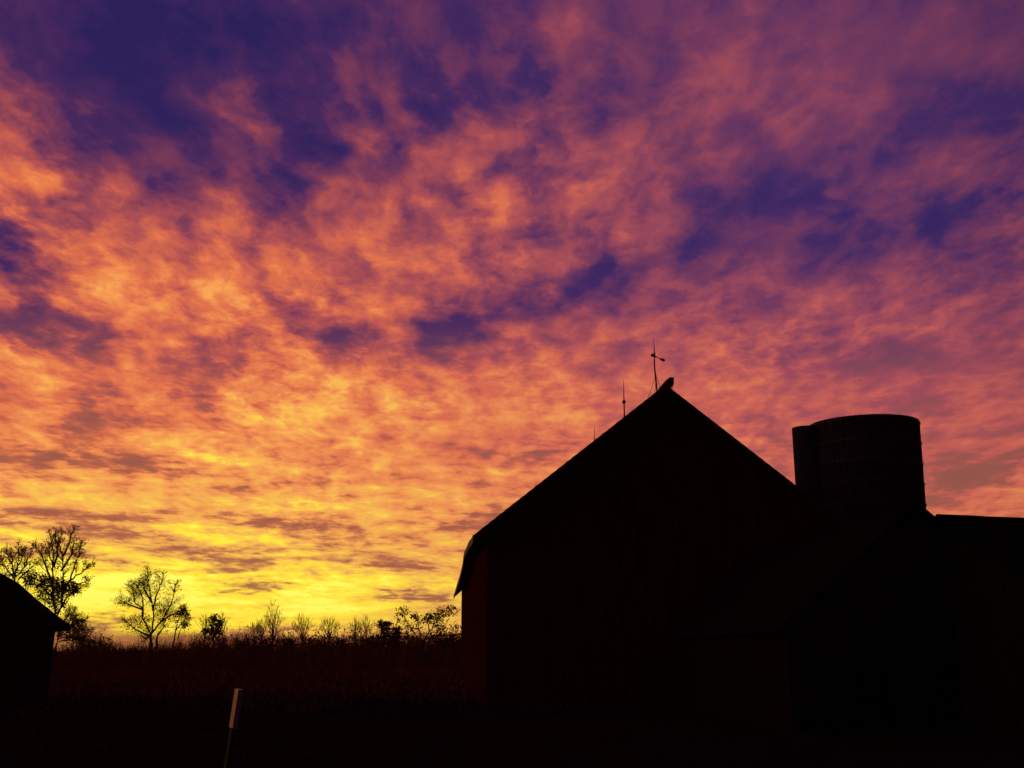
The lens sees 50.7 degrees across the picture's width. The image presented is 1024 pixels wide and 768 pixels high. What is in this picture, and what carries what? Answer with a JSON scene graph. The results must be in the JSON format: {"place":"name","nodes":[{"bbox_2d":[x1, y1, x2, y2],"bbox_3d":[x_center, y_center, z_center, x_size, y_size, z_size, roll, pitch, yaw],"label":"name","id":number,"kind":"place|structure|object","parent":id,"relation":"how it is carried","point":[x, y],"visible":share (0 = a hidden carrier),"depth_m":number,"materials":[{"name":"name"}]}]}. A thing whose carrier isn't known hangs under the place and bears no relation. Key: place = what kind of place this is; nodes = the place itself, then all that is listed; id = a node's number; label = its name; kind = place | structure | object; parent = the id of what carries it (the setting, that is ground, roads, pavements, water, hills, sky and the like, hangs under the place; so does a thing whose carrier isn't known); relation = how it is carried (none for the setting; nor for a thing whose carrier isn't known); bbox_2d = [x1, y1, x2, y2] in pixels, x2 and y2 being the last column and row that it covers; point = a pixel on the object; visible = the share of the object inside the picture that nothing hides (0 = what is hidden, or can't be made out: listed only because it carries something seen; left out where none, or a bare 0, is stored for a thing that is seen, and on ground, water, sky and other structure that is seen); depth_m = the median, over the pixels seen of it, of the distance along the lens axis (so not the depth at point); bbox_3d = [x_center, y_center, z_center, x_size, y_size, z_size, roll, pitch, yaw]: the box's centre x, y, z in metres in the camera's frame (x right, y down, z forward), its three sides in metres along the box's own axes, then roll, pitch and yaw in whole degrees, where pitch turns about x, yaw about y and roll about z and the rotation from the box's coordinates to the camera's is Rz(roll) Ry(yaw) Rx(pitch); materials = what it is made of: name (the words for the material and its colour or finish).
{"place":"outdoors","nodes":[
{"label":"outdoors","id":0,"kind":"place"},
{"bbox_2d":[0,651,1023,767],"bbox_3d":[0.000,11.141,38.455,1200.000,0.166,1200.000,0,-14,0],"label":"ground","id":1,"kind":"structure","parent":0,"point":[286,758],"depth_m":19.77,"materials":[{"name":"soil"}]},
{"bbox_2d":[0,538,42,581],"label":"tree","id":2,"kind":"object","parent":1,"relation":"on","point":[20,552],"visible":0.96,"depth_m":64.99,"materials":[{"name":"black plant"}]},
{"bbox_2d":[0,573,70,708],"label":"outbuilding","id":3,"kind":"structure","parent":1,"relation":"on","point":[30,624],"depth_m":31.77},
{"bbox_2d":[18,524,96,674],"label":"tree","id":4,"kind":"object","parent":1,"relation":"on","point":[53,583],"visible":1,"depth_m":66.39,"materials":[{"name":"black plant"}]},
{"bbox_2d":[50,599,95,678],"bbox_3d":[-23.724,13.810,58.143,2.560,4.365,8.321,8,-16,-29],"label":"shrub","id":5,"kind":"object","parent":1,"relation":"on","point":[77,621],"visible":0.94,"depth_m":58.38,"materials":[{"name":"plant"}]},
{"bbox_2d":[61,629,112,652],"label":"shrub","id":6,"kind":"object","parent":1,"relation":"on","point":[103,637],"visible":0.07,"depth_m":116.57,"materials":[{"name":"black plant"}]},
{"bbox_2d":[67,634,107,651],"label":"shrub","id":7,"kind":"object","parent":1,"relation":"on","point":[86,644],"visible":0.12,"depth_m":105.70,"materials":[{"name":"black plant"}]},
{"bbox_2d":[86,634,120,661],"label":"shrub","id":8,"kind":"object","parent":1,"relation":"on","point":[104,645],"visible":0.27,"depth_m":94.92,"materials":[{"name":"black plant"}]},
{"bbox_2d":[118,642,151,659],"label":"shrub","id":9,"kind":"object","parent":1,"relation":"on","point":[133,650],"visible":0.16,"depth_m":96.25,"materials":[{"name":"black plant"}]},
{"bbox_2d":[130,635,156,658],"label":"shrub","id":10,"kind":"object","parent":1,"relation":"on","point":[144,646],"visible":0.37,"depth_m":98.00,"materials":[{"name":"black plant"}]},
{"bbox_2d":[109,562,190,648],"bbox_3d":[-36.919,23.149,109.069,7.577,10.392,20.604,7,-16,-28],"label":"tree","id":11,"kind":"object","parent":1,"relation":"on","point":[164,618],"visible":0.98,"depth_m":107.69,"materials":[{"name":"black plant"}]},
{"bbox_2d":[143,633,188,664],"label":"shrub","id":12,"kind":"object","parent":1,"relation":"on","point":[163,648],"visible":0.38,"depth_m":93.38,"materials":[{"name":"black plant"}]},
{"bbox_2d":[161,630,197,652],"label":"shrub","id":13,"kind":"object","parent":1,"relation":"on","point":[179,645],"visible":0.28,"depth_m":109.39,"materials":[{"name":"black plant"}]},
{"bbox_2d":[171,603,191,644],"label":"tree","id":14,"kind":"object","parent":1,"relation":"on","point":[184,623],"visible":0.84,"depth_m":109.18,"materials":[{"name":"black plant"}]},
{"bbox_2d":[173,631,218,655],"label":"shrub","id":15,"kind":"object","parent":1,"relation":"on","point":[194,642],"visible":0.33,"depth_m":105.81,"materials":[{"name":"black plant"}]},
{"bbox_2d":[195,615,208,645],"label":"tree","id":16,"kind":"object","parent":1,"relation":"on","point":[202,624],"visible":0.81,"depth_m":105.73,"materials":[{"name":"black plant"}]},
{"bbox_2d":[180,628,228,649],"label":"shrub","id":17,"kind":"object","parent":1,"relation":"on","point":[201,638],"visible":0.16,"depth_m":108.03,"materials":[{"name":"black plant"}]},
{"bbox_2d":[196,613,225,641],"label":"sapling","id":18,"kind":"object","parent":1,"relation":"on","point":[217,625],"visible":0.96,"depth_m":101.09,"materials":[{"name":"black plant"}]},
{"bbox_2d":[196,627,237,659],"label":"shrub","id":19,"kind":"object","parent":1,"relation":"on","point":[214,644],"visible":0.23,"depth_m":97.92,"materials":[{"name":"black plant"}]},
{"bbox_2d":[217,611,230,639],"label":"tree","id":20,"kind":"object","parent":1,"relation":"on","point":[224,622],"visible":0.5,"depth_m":105.22,"materials":[{"name":"black plant"}]},
{"bbox_2d":[223,689,242,767],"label":"post","id":21,"kind":"object","parent":1,"relation":"on","point":[236,707],"visible":1,"depth_m":10.97,"materials":[{"name":"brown wood"}]},
{"bbox_2d":[215,626,254,652],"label":"shrub","id":22,"kind":"object","parent":1,"relation":"on","point":[231,640],"visible":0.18,"depth_m":98.48,"materials":[{"name":"black plant"}]},
{"bbox_2d":[217,626,273,661],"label":"shrub","id":23,"kind":"object","parent":1,"relation":"on","point":[256,638],"visible":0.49,"depth_m":96.48,"materials":[{"name":"black plant"}]},
{"bbox_2d":[229,625,274,657],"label":"shrub","id":24,"kind":"object","parent":1,"relation":"on","point":[246,642],"visible":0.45,"depth_m":97.23,"materials":[{"name":"black plant"}]},
{"bbox_2d":[250,621,259,640],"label":"tree","id":25,"kind":"object","parent":1,"relation":"on","point":[253,627],"visible":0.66,"depth_m":114.54,"materials":[{"name":"black plant"}]},
{"bbox_2d":[52,635,460,669],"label":"undergrowth","id":26,"kind":"object","parent":1,"relation":"on","point":[197,658],"visible":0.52,"depth_m":87.78,"materials":[{"name":"black plant"}]},
{"bbox_2d":[256,617,267,641],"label":"tree","id":27,"kind":"object","parent":1,"relation":"on","point":[262,630],"visible":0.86,"depth_m":110.92,"materials":[{"name":"black plant"}]},
{"bbox_2d":[250,631,284,654],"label":"shrub","id":28,"kind":"object","parent":1,"relation":"on","point":[269,644],"visible":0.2,"depth_m":99.40,"materials":[{"name":"black plant"}]},
{"bbox_2d":[250,631,292,657],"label":"shrub","id":29,"kind":"object","parent":1,"relation":"on","point":[271,641],"visible":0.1,"depth_m":110.02,"materials":[{"name":"black plant"}]},
{"bbox_2d":[263,598,285,647],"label":"tree","id":30,"kind":"object","parent":1,"relation":"on","point":[273,624],"visible":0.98,"depth_m":109.43,"materials":[{"name":"black plant"}]},
{"bbox_2d":[267,627,303,650],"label":"shrub","id":31,"kind":"object","parent":1,"relation":"on","point":[284,636],"visible":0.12,"depth_m":115.36,"materials":[{"name":"black plant"}]},
{"bbox_2d":[274,627,301,655],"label":"shrub","id":32,"kind":"object","parent":1,"relation":"on","point":[288,643],"visible":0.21,"depth_m":109.42,"materials":[{"name":"black plant"}]},
{"bbox_2d":[2,661,576,713],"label":"weeds","id":33,"kind":"object","parent":1,"relation":"on","point":[132,674],"visible":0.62,"depth_m":50.95,"materials":[{"name":"black plant"}]},
{"bbox_2d":[271,627,312,655],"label":"shrub","id":34,"kind":"object","parent":1,"relation":"on","point":[302,639],"visible":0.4,"depth_m":105.65,"materials":[{"name":"black plant"}]},
{"bbox_2d":[292,612,315,645],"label":"tree","id":35,"kind":"object","parent":1,"relation":"on","point":[301,624],"visible":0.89,"depth_m":109.18,"materials":[{"name":"black plant"}]},
{"bbox_2d":[290,634,331,662],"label":"shrub","id":36,"kind":"object","parent":1,"relation":"on","point":[310,646],"visible":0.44,"depth_m":94.50,"materials":[{"name":"black plant"}]},
{"bbox_2d":[297,627,337,652],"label":"shrub","id":37,"kind":"object","parent":1,"relation":"on","point":[319,636],"visible":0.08,"depth_m":115.49,"materials":[{"name":"black plant"}]},
{"bbox_2d":[302,629,349,656],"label":"shrub","id":38,"kind":"object","parent":1,"relation":"on","point":[324,638],"visible":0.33,"depth_m":102.68,"materials":[{"name":"black plant"}]},
{"bbox_2d":[319,616,343,644],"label":"tree","id":39,"kind":"object","parent":1,"relation":"on","point":[328,627],"visible":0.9,"depth_m":108.78,"materials":[{"name":"black plant"}]},
{"bbox_2d":[316,627,376,651],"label":"shrub","id":40,"kind":"object","parent":1,"relation":"on","point":[345,639],"visible":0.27,"depth_m":102.87,"materials":[{"name":"black plant"}]},
{"bbox_2d":[346,617,365,636],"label":"tree","id":41,"kind":"object","parent":1,"relation":"on","point":[355,624],"visible":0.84,"depth_m":111.39,"materials":[{"name":"black plant"}]},
{"bbox_2d":[334,627,381,661],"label":"shrub","id":42,"kind":"object","parent":1,"relation":"on","point":[350,640],"visible":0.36,"depth_m":101.50,"materials":[{"name":"black plant"}]},
{"bbox_2d":[346,628,384,659],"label":"shrub","id":43,"kind":"object","parent":1,"relation":"on","point":[367,644],"visible":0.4,"depth_m":99.69,"materials":[{"name":"black plant"}]},
{"bbox_2d":[358,615,374,638],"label":"tree","id":44,"kind":"object","parent":1,"relation":"on","point":[365,623],"visible":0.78,"depth_m":113.82,"materials":[{"name":"black plant"}]},
{"bbox_2d":[359,627,400,655],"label":"shrub","id":45,"kind":"object","parent":1,"relation":"on","point":[379,640],"visible":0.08,"depth_m":106.67,"materials":[{"name":"black plant"}]},
{"bbox_2d":[372,619,403,646],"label":"shrub","id":46,"kind":"object","parent":1,"relation":"on","point":[384,624],"visible":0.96,"depth_m":101.00,"materials":[{"name":"black plant"}]},
{"bbox_2d":[368,623,420,653],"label":"shrub","id":47,"kind":"object","parent":1,"relation":"on","point":[403,639],"visible":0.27,"depth_m":105.59,"materials":[{"name":"black plant"}]},
{"bbox_2d":[390,637,423,654],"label":"shrub","id":48,"kind":"object","parent":1,"relation":"on","point":[406,647],"visible":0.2,"depth_m":103.82,"materials":[{"name":"black plant"}]},
{"bbox_2d":[388,623,425,650],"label":"shrub","id":49,"kind":"object","parent":1,"relation":"on","point":[405,634],"visible":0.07,"depth_m":112.71,"materials":[{"name":"black plant"}]},
{"bbox_2d":[401,624,442,651],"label":"shrub","id":50,"kind":"object","parent":1,"relation":"on","point":[424,638],"visible":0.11,"depth_m":107.63,"materials":[{"name":"black plant"}]},
{"bbox_2d":[394,605,460,652],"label":"tree","id":51,"kind":"object","parent":1,"relation":"on","point":[425,619],"visible":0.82,"depth_m":102.22,"materials":[{"name":"black plant"}]},
{"bbox_2d":[418,625,460,658],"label":"shrub","id":52,"kind":"object","parent":1,"relation":"on","point":[440,645],"visible":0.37,"depth_m":96.08,"materials":[{"name":"black plant"}]},
{"bbox_2d":[420,625,460,665],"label":"shrub","id":53,"kind":"object","parent":1,"relation":"on","point":[453,637],"visible":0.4,"depth_m":95.30,"materials":[{"name":"black plant"}]},
{"bbox_2d":[453,377,848,707],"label":"barn","id":54,"kind":"structure","parent":1,"relation":"on","point":[597,571],"depth_m":32.40,"materials":[{"name":"black wood"}]},
{"bbox_2d":[622,379,625,415],"bbox_3d":[4.245,0.798,40.546,0.255,2.031,0.291,0,-14,0],"label":"lightning rod","id":55,"kind":"object","parent":54,"relation":"on","point":[623,401],"visible":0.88,"depth_m":40.55,"materials":[{"name":"metal"}]},
{"bbox_2d":[648,338,664,397],"bbox_3d":[4.573,-0.426,34.662,0.450,2.135,0.841,-9,-17,33],"label":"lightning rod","id":56,"kind":"object","parent":54,"relation":"on","point":[654,354],"visible":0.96,"depth_m":34.59,"materials":[{"name":"metal"}]},
{"bbox_2d":[671,502,965,733],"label":"shed","id":57,"kind":"structure","parent":1,"relation":"on","point":[850,630],"depth_m":21.90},
{"bbox_2d":[792,414,926,526],"bbox_3d":[15.220,7.175,45.611,4.732,11.103,4.697,-12,-18,41],"label":"silo","id":58,"kind":"object","parent":1,"relation":"on","point":[850,470],"visible":0.39,"depth_m":44.65,"materials":[{"name":"metal"}]},
{"bbox_2d":[935,514,1023,739],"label":"shed","id":59,"kind":"structure","parent":1,"relation":"on","point":[986,558],"depth_m":21.04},
{"bbox_2d":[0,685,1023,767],"bbox_3d":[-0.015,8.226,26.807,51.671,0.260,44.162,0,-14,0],"label":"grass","id":60,"kind":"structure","parent":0,"point":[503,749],"depth_m":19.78,"materials":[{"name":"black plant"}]},
{"bbox_2d":[0,0,1023,650],"label":"sky","id":61,"kind":"structure","parent":0,"point":[299,299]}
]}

